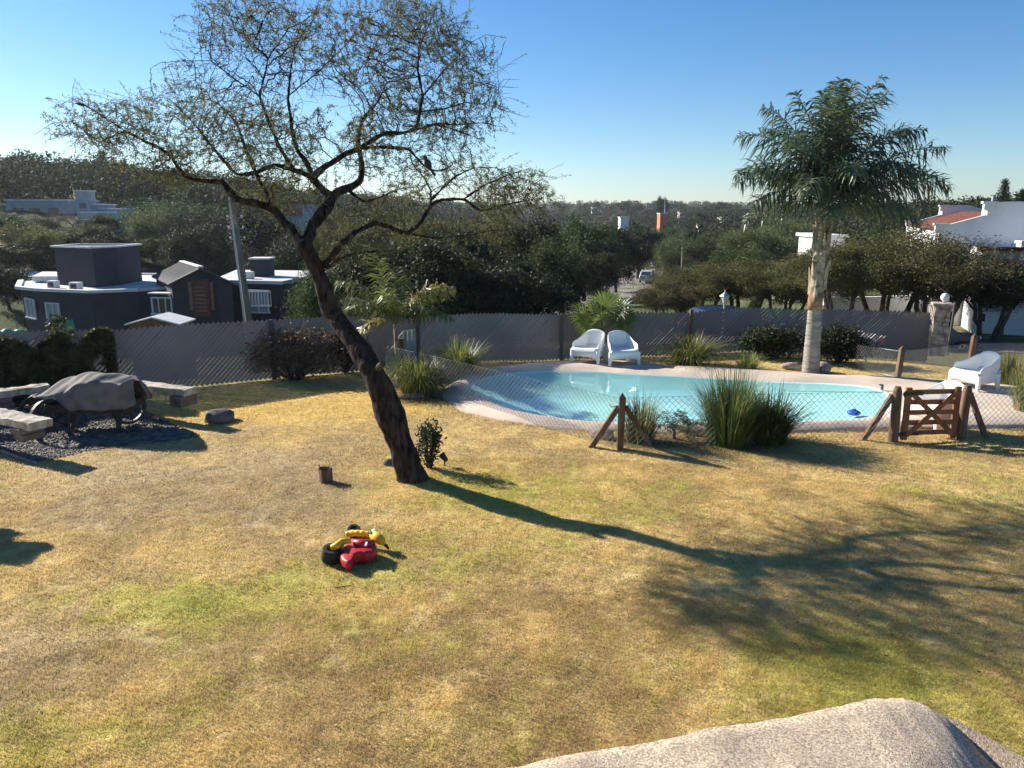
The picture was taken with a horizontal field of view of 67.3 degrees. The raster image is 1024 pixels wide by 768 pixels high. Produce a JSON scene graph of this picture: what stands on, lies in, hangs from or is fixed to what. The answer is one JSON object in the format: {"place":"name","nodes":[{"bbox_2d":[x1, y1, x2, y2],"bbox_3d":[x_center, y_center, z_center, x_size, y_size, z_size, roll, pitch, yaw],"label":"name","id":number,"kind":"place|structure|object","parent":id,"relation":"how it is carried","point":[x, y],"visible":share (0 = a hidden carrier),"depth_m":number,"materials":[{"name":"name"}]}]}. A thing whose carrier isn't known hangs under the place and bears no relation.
{"place":"outdoors","nodes":[
{"label":"outdoors","id":0,"kind":"place"},
{"bbox_2d":[0,406,199,460],"bbox_3d":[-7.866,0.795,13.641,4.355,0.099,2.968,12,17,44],"label":"gravel","id":1,"kind":"structure","parent":0,"point":[113,437],"depth_m":13.18,"materials":[{"name":"grey gravel"}]},
{"bbox_2d":[0,408,52,441],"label":"stone bench","id":2,"kind":"object","parent":1,"relation":"on","point":[24,427],"visible":1,"depth_m":11.87,"materials":[{"name":"grey stone"}]},
{"bbox_2d":[17,391,145,439],"bbox_3d":[-7.746,0.589,13.639,2.204,0.920,1.540,0,12,0],"label":"grill cart","id":3,"kind":"object","parent":1,"relation":"on","point":[55,407],"visible":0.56,"depth_m":13.30,"materials":[{"name":"black metal"}]},
{"bbox_2d":[33,372,150,411],"bbox_3d":[-7.353,0.069,13.530,1.795,0.590,1.134,0,12,0],"label":"cloth cover","id":4,"kind":"object","parent":3,"relation":"on","point":[93,391],"visible":1,"depth_m":13.07,"materials":[{"name":"grey fabric"}]},
{"bbox_2d":[142,381,196,407],"bbox_3d":[-6.528,0.171,14.264,1.510,0.340,0.394,5,14,23],"label":"stone bench","id":5,"kind":"object","parent":1,"relation":"on","point":[182,396],"visible":0.62,"depth_m":13.99,"materials":[{"name":"grey stone"}]},
{"bbox_2d":[358,347,477,400],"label":"ornamental grass","id":6,"kind":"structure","parent":0,"point":[408,378],"depth_m":16.09,"materials":[{"name":"green plant"}]},
{"bbox_2d":[0,189,1023,767],"bbox_3d":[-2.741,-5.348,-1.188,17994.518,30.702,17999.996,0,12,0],"label":"ground","id":7,"kind":"structure","parent":0,"point":[164,609],"depth_m":8.05,"materials":[{"name":"plant"}]},
{"bbox_2d":[0,261,35,310],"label":"leafy tree","id":8,"kind":"object","parent":7,"relation":"on","point":[8,290],"visible":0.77,"depth_m":51.41,"materials":[{"name":"green plant"}]},
{"bbox_2d":[0,383,51,408],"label":"stone bench","id":9,"kind":"object","parent":7,"relation":"on","point":[7,394],"visible":0.63,"depth_m":13.93,"materials":[{"name":"grey stone"}]},
{"bbox_2d":[0,239,55,276],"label":"leafy tree","id":10,"kind":"object","parent":7,"relation":"on","point":[18,254],"visible":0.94,"depth_m":58.71,"materials":[{"name":"green plant"}]},
{"bbox_2d":[0,221,63,246],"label":"leafy tree","id":11,"kind":"object","parent":7,"relation":"on","point":[5,233],"visible":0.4,"depth_m":63.74,"materials":[{"name":"green plant"}]},
{"bbox_2d":[11,224,67,271],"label":"leafy tree","id":12,"kind":"object","parent":7,"relation":"on","point":[39,239],"visible":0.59,"depth_m":60.46,"materials":[{"name":"green plant"}]},
{"bbox_2d":[3,199,99,213],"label":"long house","id":13,"kind":"structure","parent":7,"relation":"on","point":[44,205],"depth_m":89.63,"materials":[{"name":"white paint"}]},
{"bbox_2d":[0,314,120,406],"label":"ivy hedge","id":14,"kind":"object","parent":7,"relation":"on","point":[52,359],"visible":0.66,"depth_m":15.41,"materials":[{"name":"green plant"}]},
{"bbox_2d":[62,222,111,238],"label":"leafy tree","id":15,"kind":"object","parent":7,"relation":"on","point":[89,230],"visible":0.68,"depth_m":72.15,"materials":[{"name":"green plant"}]},
{"bbox_2d":[81,212,126,232],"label":"leafy tree","id":16,"kind":"object","parent":7,"relation":"on","point":[99,219],"visible":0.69,"depth_m":75.76,"materials":[{"name":"green plant"}]},
{"bbox_2d":[73,190,136,231],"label":"grey house","id":17,"kind":"structure","parent":7,"relation":"on","point":[87,206],"depth_m":83.84,"materials":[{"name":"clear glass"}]},
{"bbox_2d":[81,227,145,252],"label":"leafy tree","id":18,"kind":"object","parent":7,"relation":"on","point":[103,236],"visible":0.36,"depth_m":64.18,"materials":[{"name":"green plant"}]},
{"bbox_2d":[122,204,181,262],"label":"weeping tree","id":19,"kind":"object","parent":7,"relation":"on","point":[141,228],"visible":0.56,"depth_m":69.63,"materials":[{"name":"green plant"}]},
{"bbox_2d":[124,312,195,378],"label":"garden shed","id":20,"kind":"structure","parent":7,"relation":"on","point":[169,319],"depth_m":31.35,"materials":[{"name":"grey wood"}]},
{"bbox_2d":[131,227,202,266],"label":"leafy tree","id":21,"kind":"object","parent":7,"relation":"on","point":[152,243],"visible":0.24,"depth_m":67.45,"materials":[{"name":"green plant"}]},
{"bbox_2d":[109,187,227,237],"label":"weeping tree","id":22,"kind":"object","parent":7,"relation":"on","point":[161,203],"visible":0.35,"depth_m":74.50,"materials":[{"name":"green plant"}]},
{"bbox_2d":[15,243,325,351],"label":"dark house","id":23,"kind":"structure","parent":7,"relation":"on","point":[89,286],"depth_m":45.44,"materials":[{"name":"grey paint"}]},
{"bbox_2d":[150,297,172,314],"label":"window","id":24,"kind":"structure","parent":23,"relation":"in","point":[159,305],"depth_m":44.29,"materials":[{"name":"white glass"}]},
{"bbox_2d":[191,279,211,316],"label":"door","id":25,"kind":"structure","parent":23,"relation":"in","point":[200,287],"depth_m":43.01,"materials":[{"name":"brown wood"}]},
{"bbox_2d":[154,218,231,268],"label":"leafy tree","id":26,"kind":"object","parent":7,"relation":"on","point":[192,240],"visible":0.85,"depth_m":63.58,"materials":[{"name":"green plant"}]},
{"bbox_2d":[160,195,231,244],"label":"weeping tree","id":27,"kind":"object","parent":7,"relation":"on","point":[210,218],"visible":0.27,"depth_m":71.61,"materials":[{"name":"green plant"}]},
{"bbox_2d":[204,408,233,423],"bbox_3d":[-5.419,0.604,14.224,0.536,0.297,0.514,0,12,0],"label":"rock","id":28,"kind":"object","parent":7,"relation":"on","point":[221,415],"visible":0.92,"depth_m":14.05,"materials":[{"name":"stone"}]},
{"bbox_2d":[187,238,254,275],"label":"leafy tree","id":29,"kind":"object","parent":7,"relation":"on","point":[218,268],"visible":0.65,"depth_m":64.09,"materials":[{"name":"green plant"}]},
{"bbox_2d":[226,196,256,372],"bbox_3d":[-10.802,-3.756,30.887,0.880,7.616,0.298,-1,13,-6],"label":"utility pole","id":30,"kind":"object","parent":7,"relation":"on","point":[243,287],"visible":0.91,"depth_m":30.60,"materials":[{"name":"grey concrete"}]},
{"bbox_2d":[219,205,304,256],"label":"leafy tree","id":31,"kind":"object","parent":7,"relation":"on","point":[260,233],"visible":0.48,"depth_m":67.39,"materials":[{"name":"green plant"}]},
{"bbox_2d":[244,242,305,269],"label":"leafy tree","id":32,"kind":"object","parent":7,"relation":"on","point":[279,264],"visible":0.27,"depth_m":58.86,"materials":[{"name":"green plant"}]},
{"bbox_2d":[232,321,351,381],"bbox_3d":[-5.055,-0.772,17.619,3.170,1.477,1.417,0,12,0],"label":"dry shrub","id":33,"kind":"object","parent":7,"relation":"on","point":[297,343],"visible":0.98,"depth_m":17.50,"materials":[{"name":"brown plant"}]},
{"bbox_2d":[269,208,327,269],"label":"weeping tree","id":34,"kind":"object","parent":7,"relation":"on","point":[289,242],"visible":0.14,"depth_m":59.88,"materials":[{"name":"green plant"}]},
{"bbox_2d":[282,201,318,257],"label":"brick house","id":35,"kind":"structure","parent":7,"relation":"on","point":[298,216],"depth_m":78.27,"materials":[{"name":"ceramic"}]},
{"bbox_2d":[34,0,570,483],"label":"thorn tree","id":36,"kind":"object","parent":7,"relation":"on","point":[392,422],"visible":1,"depth_m":11.21,"materials":[{"name":"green plant"}]},
{"bbox_2d":[276,250,372,359],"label":"feathery tree","id":37,"kind":"object","parent":7,"relation":"on","point":[307,297],"visible":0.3,"depth_m":26.57,"materials":[{"name":"green plant"}]},
{"bbox_2d":[302,211,361,303],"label":"leafy tree","id":38,"kind":"object","parent":7,"relation":"on","point":[322,236],"visible":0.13,"depth_m":58.18,"materials":[{"name":"green plant"}]},
{"bbox_2d":[321,524,388,569],"bbox_3d":[-1.778,1.804,8.696,0.671,0.250,0.949,4,13,19],"label":"toy motorcycle","id":39,"kind":"object","parent":7,"relation":"on","point":[349,554],"visible":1,"depth_m":8.46,"materials":[{"name":"plastic"}]},
{"bbox_2d":[319,204,417,296],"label":"leafy tree","id":40,"kind":"object","parent":7,"relation":"on","point":[378,231],"visible":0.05,"depth_m":47.35,"materials":[{"name":"green plant"}]},
{"bbox_2d":[330,228,433,360],"bbox_3d":[-5.524,-3.589,33.443,6.371,6.878,5.586,-1,13,-3],"label":"leafy tree","id":41,"kind":"object","parent":7,"relation":"on","point":[358,274],"visible":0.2,"depth_m":31.69,"materials":[{"name":"green plant"}]},
{"bbox_2d":[334,243,456,369],"bbox_3d":[-2.566,-1.599,17.461,2.752,3.126,2.044,-4,13,-18],"label":"young palm","id":42,"kind":"object","parent":7,"relation":"on","point":[395,303],"visible":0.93,"depth_m":17.35,"materials":[{"name":"green plant"}]},
{"bbox_2d":[385,329,416,377],"bbox_3d":[-2.549,-0.669,17.990,0.861,1.122,0.176,-11,17,-41],"label":"board panel","id":43,"kind":"object","parent":7,"relation":"on","point":[406,340],"visible":0.46,"depth_m":18.07,"materials":[{"name":"grey wood"}]},
{"bbox_2d":[414,416,447,469],"bbox_3d":[-1.246,0.909,11.431,0.618,0.850,0.505,-9,15,-35],"label":"shrub","id":44,"kind":"object","parent":7,"relation":"on","point":[432,434],"visible":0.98,"depth_m":11.36,"materials":[{"name":"green plant"}]},
{"bbox_2d":[359,226,518,354],"bbox_3d":[-2.933,-3.272,30.841,6.815,6.060,6.415,-2,13,-10],"label":"leafy tree","id":45,"kind":"object","parent":7,"relation":"on","point":[448,268],"visible":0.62,"depth_m":29.32,"materials":[{"name":"green plant"}]},
{"bbox_2d":[376,208,512,257],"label":"tree","id":46,"kind":"object","parent":7,"relation":"on","point":[434,228],"visible":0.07,"depth_m":42.84,"materials":[{"name":"green plant"}]},
{"bbox_2d":[424,331,500,378],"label":"ornamental grass","id":47,"kind":"object","parent":7,"relation":"on","point":[466,356],"depth_m":17.86,"materials":[{"name":"green plant"}]},
{"bbox_2d":[417,218,513,331],"bbox_3d":[-2.264,-5.082,39.681,6.281,6.857,5.912,-2,13,-7],"label":"leafy tree","id":48,"kind":"object","parent":7,"relation":"on","point":[485,256],"visible":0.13,"depth_m":38.05,"materials":[{"name":"green plant"}]},
{"bbox_2d":[0,307,931,386],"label":"slat fence","id":49,"kind":"object","parent":7,"relation":"on","point":[723,323],"visible":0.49,"depth_m":19.70,"materials":[{"name":"wood"}]},
{"bbox_2d":[448,212,531,262],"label":"leafy tree","id":50,"kind":"object","parent":7,"relation":"on","point":[502,245],"visible":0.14,"depth_m":48.12,"materials":[{"name":"green plant"}]},
{"bbox_2d":[0,149,1019,270],"bbox_3d":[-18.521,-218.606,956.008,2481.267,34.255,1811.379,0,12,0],"label":"woods","id":51,"kind":"object","parent":7,"relation":"on","point":[38,172],"visible":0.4,"depth_m":115.73,"materials":[{"name":"green plant"}]},
{"bbox_2d":[3,398,1021,767],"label":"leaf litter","id":52,"kind":"object","parent":7,"relation":"on","point":[553,606],"visible":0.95,"depth_m":7.50,"materials":[{"name":"brown plant"}]},
{"bbox_2d":[442,249,583,351],"bbox_3d":[-0.010,-3.133,31.642,6.178,4.952,5.417,-4,13,-17],"label":"leafy tree","id":53,"kind":"object","parent":7,"relation":"on","point":[536,285],"visible":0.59,"depth_m":30.77,"materials":[{"name":"green plant"}]},
{"bbox_2d":[502,210,584,269],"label":"leafy tree","id":54,"kind":"object","parent":7,"relation":"on","point":[542,227],"visible":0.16,"depth_m":47.59,"materials":[{"name":"green plant"}]},
{"bbox_2d":[513,228,592,314],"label":"leafy tree","id":55,"kind":"object","parent":7,"relation":"on","point":[545,254],"visible":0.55,"depth_m":42.72,"materials":[{"name":"green plant"}]},
{"bbox_2d":[522,259,599,315],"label":"leafy tree","id":56,"kind":"object","parent":7,"relation":"on","point":[582,291],"visible":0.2,"depth_m":45.09,"materials":[{"name":"green plant"}]},
{"bbox_2d":[558,211,631,300],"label":"leafy tree","id":57,"kind":"object","parent":7,"relation":"on","point":[596,239],"visible":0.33,"depth_m":65.69,"materials":[{"name":"green plant"}]},
{"bbox_2d":[577,247,622,300],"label":"leafy tree","id":58,"kind":"object","parent":7,"relation":"on","point":[602,268],"visible":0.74,"depth_m":58.71,"materials":[{"name":"green plant"}]},
{"bbox_2d":[568,290,639,358],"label":"fan palm","id":59,"kind":"object","parent":7,"relation":"on","point":[622,319],"visible":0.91,"depth_m":20.25,"materials":[{"name":"green plant"}]},
{"bbox_2d":[599,221,649,292],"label":"leafy tree","id":60,"kind":"object","parent":7,"relation":"on","point":[634,252],"visible":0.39,"depth_m":81.63,"materials":[{"name":"green plant"}]},
{"bbox_2d":[623,218,668,278],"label":"leafy tree","id":61,"kind":"object","parent":7,"relation":"on","point":[646,238],"visible":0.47,"depth_m":106.80,"materials":[{"name":"green plant"}]},
{"bbox_2d":[641,226,695,275],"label":"tree","id":62,"kind":"object","parent":7,"relation":"on","point":[667,259],"visible":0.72,"depth_m":102.65,"materials":[{"name":"green plant"}]},
{"bbox_2d":[627,274,714,326],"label":"thorn tree","id":63,"kind":"object","parent":7,"relation":"on","point":[672,297],"visible":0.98,"depth_m":36.26,"materials":[{"name":"green plant"}]},
{"bbox_2d":[636,328,741,370],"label":"ornamental grass","id":64,"kind":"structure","parent":7,"relation":"on","point":[687,352],"depth_m":19.18,"materials":[{"name":"green plant"}]},
{"bbox_2d":[642,260,744,312],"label":"thorn tree","id":65,"kind":"object","parent":7,"relation":"on","point":[677,274],"visible":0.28,"depth_m":39.28,"materials":[{"name":"green plant"}]},
{"bbox_2d":[386,346,1023,449],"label":"wire fence","id":66,"kind":"object","parent":7,"relation":"on","point":[621,408],"visible":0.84,"depth_m":12.74,"materials":[{"name":"grey metal"}]},
{"bbox_2d":[676,227,737,268],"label":"leafy tree","id":67,"kind":"object","parent":7,"relation":"on","point":[700,248],"visible":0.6,"depth_m":93.45,"materials":[{"name":"green plant"}]},
{"bbox_2d":[442,360,1023,434],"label":"pool deck","id":68,"kind":"structure","parent":7,"relation":"on","point":[890,383],"depth_m":16.52,"materials":[{"name":"concrete"}]},
{"bbox_2d":[570,329,605,364],"bbox_3d":[1.966,-0.948,19.349,0.818,0.785,0.724,7,14,29],"label":"armchair","id":69,"kind":"object","parent":68,"relation":"on","point":[590,343],"visible":1,"depth_m":19.38,"materials":[{"name":"white plastic"}]},
{"bbox_2d":[605,330,639,365],"bbox_3d":[2.710,-0.893,19.102,0.818,0.785,0.724,-2,13,-9],"label":"armchair","id":70,"kind":"object","parent":68,"relation":"on","point":[622,345],"visible":1,"depth_m":19.16,"materials":[{"name":"white plastic"}]},
{"bbox_2d":[471,371,890,423],"bbox_3d":[3.529,0.457,16.255,8.880,0.500,4.952,0,12,0],"label":"pool basin","id":71,"kind":"object","parent":68,"relation":"in","point":[609,384],"visible":0.4,"depth_m":17.47,"materials":[{"name":"liquid"}]},
{"bbox_2d":[901,380,963,428],"bbox_3d":[7.467,0.345,13.517,0.724,0.785,0.818,-4,13,-16],"label":"armchair","id":72,"kind":"object","parent":68,"relation":"on","point":[949,384],"visible":0.24,"depth_m":13.60,"materials":[{"name":"white plastic"}]},
{"bbox_2d":[948,351,1000,391],"bbox_3d":[9.933,-0.297,16.413,0.724,0.785,0.818,-4,13,-16],"label":"armchair","id":73,"kind":"object","parent":68,"relation":"on","point":[978,370],"visible":1,"depth_m":16.37,"materials":[{"name":"white plastic"}]},
{"bbox_2d":[988,348,1023,385],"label":"ornamental grass","id":74,"kind":"object","parent":68,"relation":"on","point":[1004,369],"depth_m":16.80,"materials":[{"name":"green plant"}]},
{"bbox_2d":[993,356,1023,411],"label":"ornamental grass","id":75,"kind":"object","parent":68,"relation":"on","point":[1019,385],"depth_m":14.55,"materials":[{"name":"green plant"}]},
{"bbox_2d":[680,250,800,307],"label":"thorn tree","id":76,"kind":"object","parent":7,"relation":"on","point":[734,269],"visible":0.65,"depth_m":36.98,"materials":[{"name":"green plant"}]},
{"bbox_2d":[707,244,777,267],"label":"leafy tree","id":77,"kind":"object","parent":7,"relation":"on","point":[718,256],"visible":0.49,"depth_m":66.30,"materials":[{"name":"green plant"}]},
{"bbox_2d":[713,224,798,262],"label":"leafy tree","id":78,"kind":"object","parent":7,"relation":"on","point":[776,246],"visible":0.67,"depth_m":72.25,"materials":[{"name":"green plant"}]},
{"bbox_2d":[725,319,805,358],"bbox_3d":[6.823,-1.148,20.239,2.332,1.067,1.259,0,12,0],"label":"dark shrub","id":79,"kind":"object","parent":7,"relation":"on","point":[773,340],"visible":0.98,"depth_m":20.12,"materials":[{"name":"green plant"}]},
{"bbox_2d":[514,698,1023,767],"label":"rock","id":80,"kind":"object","parent":7,"relation":"on","point":[888,733],"depth_m":4.95,"materials":[{"name":"grey stone"}]},
{"bbox_2d":[727,260,832,323],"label":"thorn tree","id":81,"kind":"object","parent":7,"relation":"on","point":[792,294],"visible":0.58,"depth_m":35.16,"materials":[{"name":"green plant"}]},
{"bbox_2d":[750,211,814,262],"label":"weeping tree","id":82,"kind":"object","parent":7,"relation":"on","point":[795,230],"visible":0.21,"depth_m":77.37,"materials":[{"name":"green plant"}]},
{"bbox_2d":[796,233,848,304],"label":"white house","id":83,"kind":"structure","parent":7,"relation":"on","point":[804,238],"depth_m":49.31,"materials":[{"name":"white paint"}]},
{"bbox_2d":[795,319,882,364],"bbox_3d":[8.311,-1.063,19.722,2.219,1.150,1.340,0,12,0],"label":"dark shrub","id":84,"kind":"object","parent":7,"relation":"on","point":[836,340],"visible":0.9,"depth_m":19.52,"materials":[{"name":"green plant"}]},
{"bbox_2d":[729,75,953,373],"bbox_3d":[7.403,-3.519,17.877,5.120,6.796,3.717,0,12,0],"label":"queen palm","id":85,"kind":"object","parent":7,"relation":"on","point":[829,170],"visible":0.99,"depth_m":17.11,"materials":[{"name":"green plant"}]},
{"bbox_2d":[772,232,917,326],"bbox_3d":[13.911,-4.024,32.408,5.845,4.833,5.352,4,13,19],"label":"thorn tree","id":86,"kind":"object","parent":7,"relation":"on","point":[837,280],"visible":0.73,"depth_m":31.32,"materials":[{"name":"green plant"}]},
{"bbox_2d":[823,295,922,325],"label":"garden wall","id":87,"kind":"structure","parent":7,"relation":"on","point":[873,302],"depth_m":36.55,"materials":[{"name":"grey concrete"}]},
{"bbox_2d":[860,386,901,442],"bbox_3d":[6.200,0.550,12.894,0.620,1.045,0.175,0,12,0],"label":"gate post","id":88,"kind":"object","parent":7,"relation":"on","point":[895,413],"visible":0.81,"depth_m":12.85,"materials":[{"name":"brown wood"}]},
{"bbox_2d":[898,386,961,439],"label":"garden gate","id":89,"kind":"structure","parent":88,"relation":"attached to","point":[953,398],"depth_m":12.86,"materials":[{"name":"brown wood"}]},
{"bbox_2d":[868,212,913,254],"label":"leafy tree","id":90,"kind":"object","parent":7,"relation":"on","point":[889,229],"visible":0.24,"depth_m":60.21,"materials":[{"name":"green plant"}]},
{"bbox_2d":[812,223,975,321],"bbox_3d":[16.448,-4.436,33.376,7.413,5.400,8.210,6,14,26],"label":"thorn tree","id":91,"kind":"object","parent":7,"relation":"on","point":[909,238],"visible":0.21,"depth_m":32.27,"materials":[{"name":"green plant"}]},
{"bbox_2d":[851,231,1023,324],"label":"thorn tree","id":92,"kind":"object","parent":7,"relation":"on","point":[918,283],"visible":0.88,"depth_m":29.51,"materials":[{"name":"green plant"}]},
{"bbox_2d":[855,333,1023,376],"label":"wire fence","id":93,"kind":"object","parent":7,"relation":"on","point":[901,353],"visible":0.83,"depth_m":18.41,"materials":[{"name":"grey metal"}]},
{"bbox_2d":[928,293,953,356],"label":"stone pillar","id":94,"kind":"structure","parent":7,"relation":"on","point":[939,330],"depth_m":20.80,"materials":[{"name":"grey stone"}]},
{"bbox_2d":[902,196,1023,335],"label":"white house","id":95,"kind":"structure","parent":7,"relation":"on","point":[993,217],"depth_m":34.41,"materials":[{"name":"paint"}]},
{"bbox_2d":[956,384,988,439],"bbox_3d":[7.858,0.525,13.004,0.620,1.045,0.175,0,12,0],"label":"gate post","id":96,"kind":"object","parent":7,"relation":"on","point":[967,397],"visible":0.8,"depth_m":12.96,"materials":[{"name":"brown wood"}]},
{"bbox_2d":[926,250,1023,341],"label":"thorn tree","id":97,"kind":"object","parent":7,"relation":"on","point":[992,300],"visible":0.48,"depth_m":29.70,"materials":[{"name":"green plant"}]},
{"bbox_2d":[0,0,1023,204],"label":"sky","id":98,"kind":"structure","parent":0,"point":[643,100],"materials":[{"name":"blue"}]},
{"bbox_2d":[540,262,663,318],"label":"road","id":99,"kind":"structure","parent":0,"point":[624,292],"depth_m":94.44,"materials":[{"name":"grey asphalt"}]},
{"bbox_2d":[612,388,682,444],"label":"ornamental grass","id":100,"kind":"object","parent":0,"point":[633,434],"depth_m":12.66,"materials":[{"name":"green plant"}]},
{"bbox_2d":[677,356,789,449],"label":"ornamental grass","id":101,"kind":"object","parent":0,"point":[733,413],"depth_m":12.48,"materials":[{"name":"green plant"}]},
{"bbox_2d":[716,378,836,445],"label":"ornamental grass","id":102,"kind":"object","parent":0,"point":[773,432],"depth_m":12.59,"materials":[{"name":"green plant"}]},
{"bbox_2d":[665,334,1023,352],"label":"street","id":103,"kind":"structure","parent":0,"point":[1002,348],"depth_m":28.95,"materials":[{"name":"grey asphalt"}]},
{"bbox_2d":[677,304,773,335],"bbox_3d":[9.695,-2.692,34.231,4.290,1.576,1.800,-2,13,-10],"label":"parked car","id":104,"kind":"object","parent":103,"relation":"on","point":[709,308],"visible":0.05,"depth_m":33.58,"materials":[{"name":"blue paint"}]},
{"bbox_2d":[859,314,981,348],"bbox_3d":[15.192,-1.794,28.793,4.290,1.576,1.800,-3,13,-14],"label":"parked car","id":105,"kind":"object","parent":103,"relation":"on","point":[958,338],"visible":0.14,"depth_m":28.25,"materials":[{"name":"grey paint"}]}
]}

